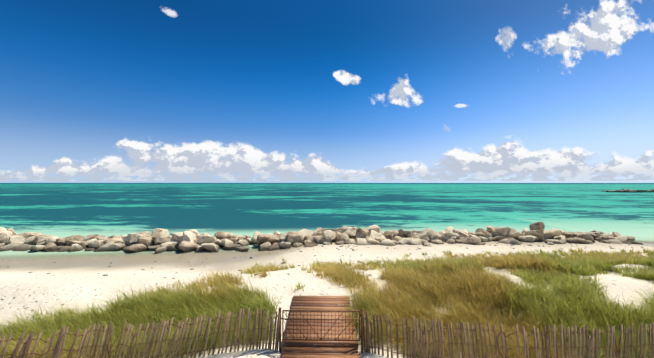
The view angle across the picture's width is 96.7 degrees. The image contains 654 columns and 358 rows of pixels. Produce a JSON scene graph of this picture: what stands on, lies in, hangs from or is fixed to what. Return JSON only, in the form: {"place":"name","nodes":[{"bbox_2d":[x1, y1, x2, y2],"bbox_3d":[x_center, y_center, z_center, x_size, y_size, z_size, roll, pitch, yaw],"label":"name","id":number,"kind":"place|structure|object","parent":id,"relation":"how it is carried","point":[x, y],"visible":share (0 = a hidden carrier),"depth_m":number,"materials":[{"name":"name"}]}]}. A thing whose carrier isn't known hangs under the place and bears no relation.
{"place":"outdoors","nodes":[
{"label":"outdoors","id":0,"kind":"place"},
{"bbox_2d":[0,247,653,357],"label":"dune grass","id":1,"kind":"structure","parent":0,"point":[409,280],"depth_m":9.20,"materials":[{"name":"green plant"}]},
{"bbox_2d":[0,183,653,261],"bbox_3d":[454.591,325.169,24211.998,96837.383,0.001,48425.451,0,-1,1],"label":"sea water","id":2,"kind":"structure","parent":0,"point":[61,210],"depth_m":68.18,"materials":[{"name":"teal liquid"}]},
{"bbox_2d":[0,222,642,253],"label":"breakwater rocks","id":3,"kind":"object","parent":2,"relation":"in","point":[158,240],"visible":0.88,"depth_m":27.49,"materials":[{"name":"grey stone"}]},
{"bbox_2d":[602,189,653,191],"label":"jetty rocks","id":4,"kind":"object","parent":2,"relation":"in","point":[629,190],"visible":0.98,"depth_m":188.09,"materials":[{"name":"grey stone"}]},
{"bbox_2d":[0,240,653,357],"bbox_3d":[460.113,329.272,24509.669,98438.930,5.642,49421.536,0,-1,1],"label":"sand ground","id":5,"kind":"structure","parent":0,"point":[71,281],"depth_m":13.26,"materials":[{"name":"beige sand"}]},
{"bbox_2d":[0,307,279,357],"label":"sand fence","id":6,"kind":"object","parent":5,"relation":"on","point":[27,345],"visible":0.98,"depth_m":7.16,"materials":[{"name":"brown wood"}]},
{"bbox_2d":[281,296,358,357],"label":"boardwalk deck","id":7,"kind":"structure","parent":5,"relation":"on","point":[318,349],"depth_m":8.16,"materials":[{"name":"brown wood"}]},
{"bbox_2d":[279,308,363,352],"bbox_3d":[-0.159,4.059,7.617,2.220,1.322,0.070,0,-1,1],"label":"iron gate","id":8,"kind":"object","parent":5,"relation":"on","point":[321,319],"visible":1,"depth_m":7.61,"materials":[{"name":"brown metal"}]},
{"bbox_2d":[0,243,653,278],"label":"pebbles","id":9,"kind":"object","parent":5,"relation":"on","point":[343,255],"visible":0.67,"depth_m":23.30,"materials":[{"name":"grey stone"}]},
{"bbox_2d":[363,312,653,357],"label":"sand fence","id":10,"kind":"object","parent":5,"relation":"on","point":[368,348],"visible":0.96,"depth_m":7.14,"materials":[{"name":"brown wood"}]},
{"bbox_2d":[0,0,653,182],"label":"sky","id":11,"kind":"structure","parent":0,"point":[92,91],"materials":[{"name":"blue"}]}
]}

